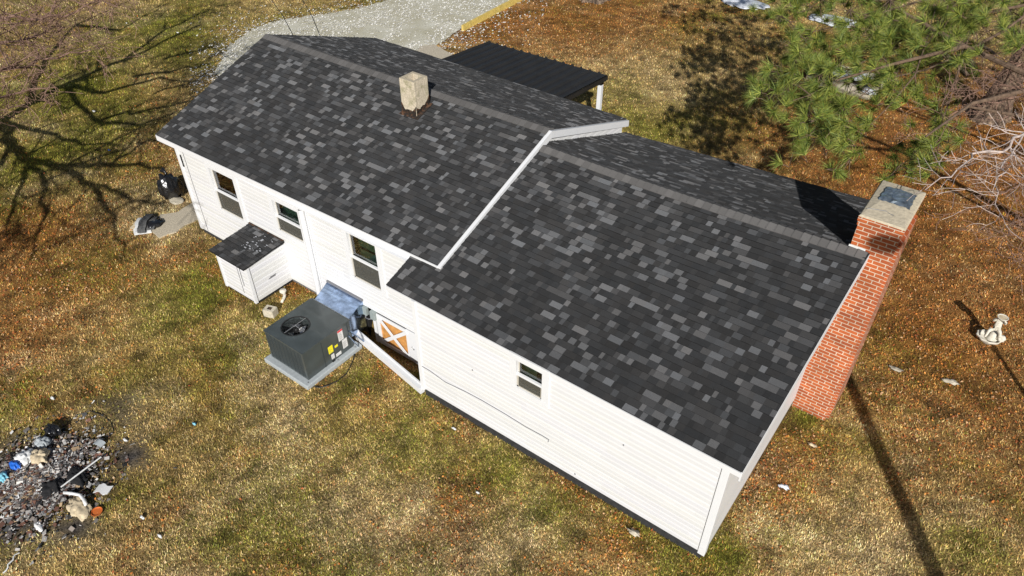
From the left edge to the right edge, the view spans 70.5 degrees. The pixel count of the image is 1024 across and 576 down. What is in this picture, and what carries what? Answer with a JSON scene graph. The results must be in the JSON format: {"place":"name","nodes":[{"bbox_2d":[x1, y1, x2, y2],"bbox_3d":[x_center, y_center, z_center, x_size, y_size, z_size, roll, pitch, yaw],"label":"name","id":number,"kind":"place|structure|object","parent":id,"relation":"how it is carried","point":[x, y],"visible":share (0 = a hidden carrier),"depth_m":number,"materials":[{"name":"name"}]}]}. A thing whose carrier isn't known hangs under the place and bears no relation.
{"place":"outdoors","nodes":[
{"label":"outdoors","id":0,"kind":"place"},
{"bbox_2d":[151,203,197,237],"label":"concrete path","id":1,"kind":"structure","parent":0,"point":[175,222],"depth_m":19.20,"materials":[{"name":"beige concrete"}]},
{"bbox_2d":[130,214,163,234],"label":"roofing scraps","id":2,"kind":"object","parent":1,"relation":"on","point":[146,223],"visible":1,"depth_m":18.88,"materials":[{"name":"grey"}]},
{"bbox_2d":[0,0,1023,575],"bbox_3d":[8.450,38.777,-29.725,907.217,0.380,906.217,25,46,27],"label":"ground","id":3,"kind":"structure","parent":0,"point":[134,452],"depth_m":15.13,"materials":[{"name":"brown plant"}]},
{"bbox_2d":[3,552,18,572],"bbox_3d":[-8.066,4.416,11.663,0.056,0.032,0.360,4,40,5],"label":"white stick","id":4,"kind":"object","parent":3,"relation":"on","point":[10,562],"visible":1,"depth_m":11.64,"materials":[{"name":"white"}]},
{"bbox_2d":[0,0,144,134],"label":"bare tree","id":5,"kind":"object","parent":3,"relation":"on","point":[37,16],"visible":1,"depth_m":17.32,"materials":[{"name":"grey plant"}]},
{"bbox_2d":[0,400,177,564],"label":"burnt rubble","id":6,"kind":"object","parent":3,"relation":"on","point":[21,485],"visible":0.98,"depth_m":12.78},
{"bbox_2d":[0,471,8,482],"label":"light blue wrapper","id":7,"kind":"object","parent":6,"relation":"on","point":[3,475],"visible":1,"depth_m":12.80,"materials":[{"name":"plastic"}]},
{"bbox_2d":[9,460,20,469],"bbox_3d":[-8.919,3.162,12.991,0.316,0.099,0.162,25,46,27],"label":"blue wrapper","id":8,"kind":"object","parent":6,"relation":"on","point":[14,464],"visible":1,"depth_m":12.96,"materials":[{"name":"plastic"}]},
{"bbox_2d":[13,448,33,465],"bbox_3d":[-8.821,3.048,13.124,0.423,0.105,0.362,25,46,27],"label":"torn white bag","id":9,"kind":"object","parent":6,"relation":"on","point":[22,457],"visible":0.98,"depth_m":13.09,"materials":[{"name":"white plastic"}]},
{"bbox_2d":[34,522,42,531],"bbox_3d":[-7.934,4.005,12.155,0.295,0.068,0.107,25,46,27],"label":"white bottle","id":10,"kind":"object","parent":6,"relation":"on","point":[39,527],"visible":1,"depth_m":12.13,"materials":[{"name":"white plastic"}]},
{"bbox_2d":[30,447,49,464],"bbox_3d":[-8.527,3.026,13.073,0.314,0.116,0.412,-14,41,-16],"label":"plaster lump","id":11,"kind":"object","parent":6,"relation":"on","point":[37,456],"visible":1,"depth_m":13.05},
{"bbox_2d":[34,435,50,448],"bbox_3d":[-8.699,2.841,13.430,0.370,0.096,0.242,25,46,27],"label":"torn grey bag","id":12,"kind":"object","parent":6,"relation":"on","point":[42,442],"visible":1,"depth_m":13.40,"materials":[{"name":"grey plastic"}]},
{"bbox_2d":[43,423,61,437],"bbox_3d":[-8.663,2.656,13.626,0.424,0.191,0.264,25,46,27],"label":"charred bag","id":13,"kind":"object","parent":6,"relation":"on","point":[51,430],"visible":1,"depth_m":13.59,"materials":[{"name":"black plastic"}]},
{"bbox_2d":[41,477,66,498],"bbox_3d":[-8.035,3.463,12.662,0.491,0.134,0.467,25,46,27],"label":"charred cardboard","id":14,"kind":"object","parent":6,"relation":"on","point":[49,488],"visible":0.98,"depth_m":12.62,"materials":[{"name":"black cardboard"}]},
{"bbox_2d":[66,466,86,487],"bbox_3d":[-7.708,3.337,12.824,0.627,0.098,0.260,25,46,27],"label":"charred cloth","id":15,"kind":"object","parent":6,"relation":"on","point":[80,479],"visible":0.97,"depth_m":12.80,"materials":[{"name":"black fabric"}]},
{"bbox_2d":[66,496,91,521],"bbox_3d":[-7.407,3.751,12.393,0.623,0.063,0.323,25,46,27],"label":"lump","id":16,"kind":"object","parent":6,"relation":"on","point":[75,507],"visible":1,"depth_m":12.37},
{"bbox_2d":[63,491,87,505],"bbox_3d":[-7.498,3.599,12.504,0.576,0.056,0.144,18,43,20],"label":"bent white pipe","id":17,"kind":"object","parent":16,"relation":"on","point":[81,496],"visible":1,"depth_m":12.51,"materials":[{"name":"white plastic"}]},
{"bbox_2d":[60,456,101,487],"bbox_3d":[-7.625,3.252,12.838,0.028,0.078,0.776,20,43,22],"label":"white rod","id":18,"kind":"object","parent":6,"relation":"on","point":[80,471],"visible":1,"depth_m":12.83,"materials":[{"name":"white plastic"}]},
{"bbox_2d":[93,439,105,447],"bbox_3d":[-7.676,2.874,13.460,0.200,0.062,0.143,18,43,20],"label":"foil sheet","id":19,"kind":"object","parent":6,"relation":"on","point":[99,443],"visible":1,"depth_m":13.44,"materials":[{"name":"silver metal"}]},
{"bbox_2d":[93,483,112,494],"bbox_3d":[-7.168,3.525,12.710,0.260,0.032,0.206,7,40,9],"label":"white card","id":20,"kind":"object","parent":6,"relation":"on","point":[103,488],"visible":1,"depth_m":12.70,"materials":[{"name":"white paper"}]},
{"bbox_2d":[75,411,113,437],"bbox_3d":[-7.966,2.589,13.902,1.016,0.015,0.364,25,46,27],"label":"black wire","id":21,"kind":"object","parent":3,"relation":"on","point":[102,415],"visible":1,"depth_m":14.01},
{"bbox_2d":[91,507,102,516],"bbox_3d":[-7.089,3.823,12.381,0.190,0.030,0.190,25,46,27],"label":"orange lid","id":22,"kind":"object","parent":3,"relation":"on","point":[96,511],"visible":1,"depth_m":12.39,"materials":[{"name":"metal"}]},
{"bbox_2d":[157,167,184,199],"bbox_3d":[-9.447,-2.890,19.929,0.686,0.835,0.646,25,46,27],"label":"trash bag","id":23,"kind":"object","parent":3,"relation":"on","point":[169,185],"visible":1,"depth_m":19.79,"materials":[{"name":"black plastic"}]},
{"bbox_2d":[169,197,183,204],"bbox_3d":[-9.243,-2.421,19.965,0.485,0.081,0.328,25,46,27],"label":"stone disc","id":24,"kind":"object","parent":3,"relation":"on","point":[177,201],"visible":1,"depth_m":19.89,"materials":[{"name":"stone"}]},
{"bbox_2d":[262,305,278,318],"bbox_3d":[-5.422,0.530,16.280,0.260,0.203,0.200,12,41,14],"label":"concrete block","id":25,"kind":"object","parent":3,"relation":"on","point":[270,311],"depth_m":16.21,"materials":[{"name":"beige concrete"}]},
{"bbox_2d":[279,288,285,302],"bbox_3d":[-5.270,0.175,16.711,0.159,0.158,0.378,-9,40,-11],"label":"pvc pipe","id":26,"kind":"object","parent":3,"relation":"on","point":[282,291],"visible":1,"depth_m":16.71,"materials":[{"name":"plastic"}]},
{"bbox_2d":[264,340,361,389],"bbox_3d":[-4.185,1.371,15.310,1.350,0.136,1.520,25,46,27],"label":"equipment pad","id":27,"kind":"object","parent":3,"relation":"on","point":[296,377],"visible":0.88,"depth_m":14.91,"materials":[{"name":"concrete"}]},
{"bbox_2d":[263,298,353,379],"bbox_3d":[-4.190,1.036,15.039,1.182,0.759,1.264,25,46,27],"label":"air conditioner","id":28,"kind":"object","parent":27,"relation":"on","point":[308,339],"visible":1,"depth_m":14.78,"materials":[{"name":"grey paint"}]},
{"bbox_2d":[314,354,354,387],"bbox_3d":[-3.543,1.707,14.960,0.349,0.021,1.232,20,44,23],"label":"power cable","id":29,"kind":"object","parent":3,"relation":"on","point":[341,377],"visible":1,"depth_m":14.79,"materials":[{"name":"black rubber"}]},
{"bbox_2d":[214,0,507,74],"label":"gravel drive","id":30,"kind":"structure","parent":3,"relation":"on","point":[417,23],"depth_m":30.43,"materials":[{"name":"grey gravel"}]},
{"bbox_2d":[189,0,546,97],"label":"gravel stones","id":31,"kind":"object","parent":3,"relation":"on","point":[410,46],"visible":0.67,"depth_m":30.28,"materials":[{"name":"grey gravel"}]},
{"bbox_2d":[418,44,451,58],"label":"concrete walk","id":32,"kind":"structure","parent":3,"relation":"on","point":[436,51],"depth_m":28.07,"materials":[{"name":"beige concrete"}]},
{"bbox_2d":[461,0,521,31],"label":"edging board","id":33,"kind":"object","parent":3,"relation":"on","point":[484,16],"visible":1,"depth_m":31.03,"materials":[{"name":"yellow paint"}]},
{"bbox_2d":[0,0,1023,575],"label":"fallen leaves","id":34,"kind":"object","parent":3,"relation":"on","point":[554,472],"visible":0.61,"depth_m":15.56,"materials":[{"name":"brown plant"}]},
{"bbox_2d":[155,34,925,557],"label":"house","id":35,"kind":"structure","parent":3,"relation":"on","point":[519,250],"depth_m":13.23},
{"bbox_2d":[203,162,247,225],"bbox_3d":[-6.638,-2.209,16.959,1.170,1.380,0.120,25,46,27],"label":"window","id":36,"kind":"structure","parent":35,"relation":"in","point":[233,207],"depth_m":17.06,"materials":[{"name":"white paint"}]},
{"bbox_2d":[272,0,292,34],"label":"service cable","id":37,"kind":"object","parent":35,"relation":"attached to","point":[283,17],"visible":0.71,"depth_m":22.37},
{"bbox_2d":[266,193,305,247],"bbox_3d":[-4.858,-1.480,15.842,1.110,1.050,0.120,25,46,27],"label":"window","id":38,"kind":"structure","parent":35,"relation":"in","point":[284,227],"depth_m":15.94,"materials":[{"name":"white paint"}]},
{"bbox_2d":[314,280,366,346],"bbox_3d":[-3.661,0.631,15.696,1.735,0.885,0.841,25,46,27],"label":"air duct","id":39,"kind":"object","parent":35,"relation":"attached to","point":[340,300],"visible":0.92,"depth_m":15.57,"materials":[{"name":"silver metal"}]},
{"bbox_2d":[341,230,386,298],"bbox_3d":[-2.984,-0.553,14.800,1.080,1.400,0.120,25,46,27],"label":"window","id":40,"kind":"structure","parent":35,"relation":"in","point":[370,276],"depth_m":14.94,"materials":[{"name":"white paint"}]},
{"bbox_2d":[376,313,417,362],"bbox_3d":[-2.450,1.092,15.530,1.180,0.880,0.073,25,46,27],"label":"crawl door","id":41,"kind":"structure","parent":35,"relation":"in","point":[401,340],"depth_m":15.54,"materials":[{"name":"white paint"}]},
{"bbox_2d":[509,351,549,408],"bbox_3d":[0.309,1.497,11.990,0.790,0.880,0.120,25,46,27],"label":"window","id":42,"kind":"structure","parent":35,"relation":"in","point":[537,392],"depth_m":12.01,"materials":[{"name":"white paint"}]},
{"bbox_2d":[581,0,610,4],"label":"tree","id":43,"kind":"object","parent":3,"relation":"on","point":[597,2],"visible":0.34,"depth_m":32.59,"materials":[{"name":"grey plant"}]},
{"bbox_2d":[626,527,639,536],"bbox_3d":[2.021,4.054,12.073,0.290,0.034,0.132,25,46,27],"label":"stone","id":44,"kind":"object","parent":3,"relation":"on","point":[633,532],"visible":1,"depth_m":12.05,"materials":[{"name":"stone"}]},
{"bbox_2d":[721,0,769,9],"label":"plastic sheet","id":45,"kind":"object","parent":3,"relation":"on","point":[742,4],"visible":0.87,"depth_m":32.12,"materials":[{"name":"white plastic"}]},
{"bbox_2d":[778,483,789,489],"bbox_3d":[4.791,3.489,12.751,0.215,0.036,0.118,25,46,27],"label":"litter scrap","id":46,"kind":"object","parent":3,"relation":"on","point":[785,487],"visible":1,"depth_m":12.75,"materials":[{"name":"white paper"}]},
{"bbox_2d":[808,14,855,27],"bbox_3d":[13.559,-11.348,30.623,2.030,0.175,1.295,25,46,27],"label":"plastic sheet","id":47,"kind":"object","parent":3,"relation":"on","point":[818,19],"visible":0.24,"depth_m":30.58,"materials":[{"name":"white plastic"}]},
{"bbox_2d":[806,66,882,99],"bbox_3d":[11.784,-7.368,25.657,2.296,0.400,1.400,29,48,31],"label":"concrete trough","id":48,"kind":"object","parent":3,"relation":"on","point":[852,92],"visible":0.15,"depth_m":25.13,"materials":[{"name":"grey concrete"}]},
{"bbox_2d":[833,73,871,80],"bbox_3d":[11.969,-7.507,25.547,1.375,0.173,0.903,25,46,27],"label":"plastic sheet","id":49,"kind":"object","parent":48,"relation":"on","point":[855,77],"visible":0.13,"depth_m":25.40,"materials":[{"name":"white plastic"}]},
{"bbox_2d":[741,0,1023,187],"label":"pine tree","id":50,"kind":"object","parent":3,"relation":"on","point":[882,43],"visible":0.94,"depth_m":14.27,"materials":[{"name":"green plant"}]},
{"bbox_2d":[888,365,902,371],"bbox_3d":[7.920,1.663,14.957,0.308,0.034,0.132,25,46,27],"label":"stone","id":51,"kind":"object","parent":3,"relation":"on","point":[896,369],"visible":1,"depth_m":14.95,"materials":[{"name":"stone"}]},
{"bbox_2d":[941,378,958,384],"bbox_3d":[8.884,1.883,14.689,0.350,0.033,0.179,25,46,27],"label":"stone","id":52,"kind":"object","parent":3,"relation":"on","point":[951,381],"visible":1,"depth_m":14.68,"materials":[{"name":"stone"}]},
{"bbox_2d":[889,0,1023,292],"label":"bare tree","id":53,"kind":"object","parent":3,"relation":"on","point":[1012,154],"visible":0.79,"depth_m":13.23,"materials":[{"name":"grey plant"}]},
{"bbox_2d":[944,53,968,76],"bbox_3d":[16.522,-8.302,26.940,0.198,0.183,1.870,0,40,0],"label":"fallen log","id":54,"kind":"object","parent":3,"relation":"on","point":[965,73],"visible":0.35,"depth_m":26.48,"materials":[{"name":"brown wood"}]},
{"bbox_2d":[962,51,979,76],"bbox_3d":[17.081,-8.369,27.005,0.220,0.201,2.165,7,40,9],"label":"fallen log","id":55,"kind":"object","parent":3,"relation":"on","point":[972,65],"visible":0.19,"depth_m":26.73,"materials":[{"name":"brown wood"}]},
{"bbox_2d":[980,45,997,55],"bbox_3d":[18.500,-9.220,28.107,0.124,0.110,1.124,-4,40,-5],"label":"fallen log","id":56,"kind":"object","parent":3,"relation":"on","point":[990,50],"visible":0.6,"depth_m":28.05,"materials":[{"name":"brown wood"}]},
{"bbox_2d":[976,314,1008,344],"bbox_3d":[10.223,0.855,15.369,0.462,0.808,0.461,-5,40,-6],"label":"garden statue","id":57,"kind":"object","parent":3,"relation":"on","point":[993,336],"visible":1,"depth_m":15.38,"materials":[{"name":"stone"}]},
{"bbox_2d":[965,44,1023,127],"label":"tree","id":58,"kind":"object","parent":3,"relation":"on","point":[986,113],"visible":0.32,"depth_m":23.11,"materials":[{"name":"grey plant"}]}
]}

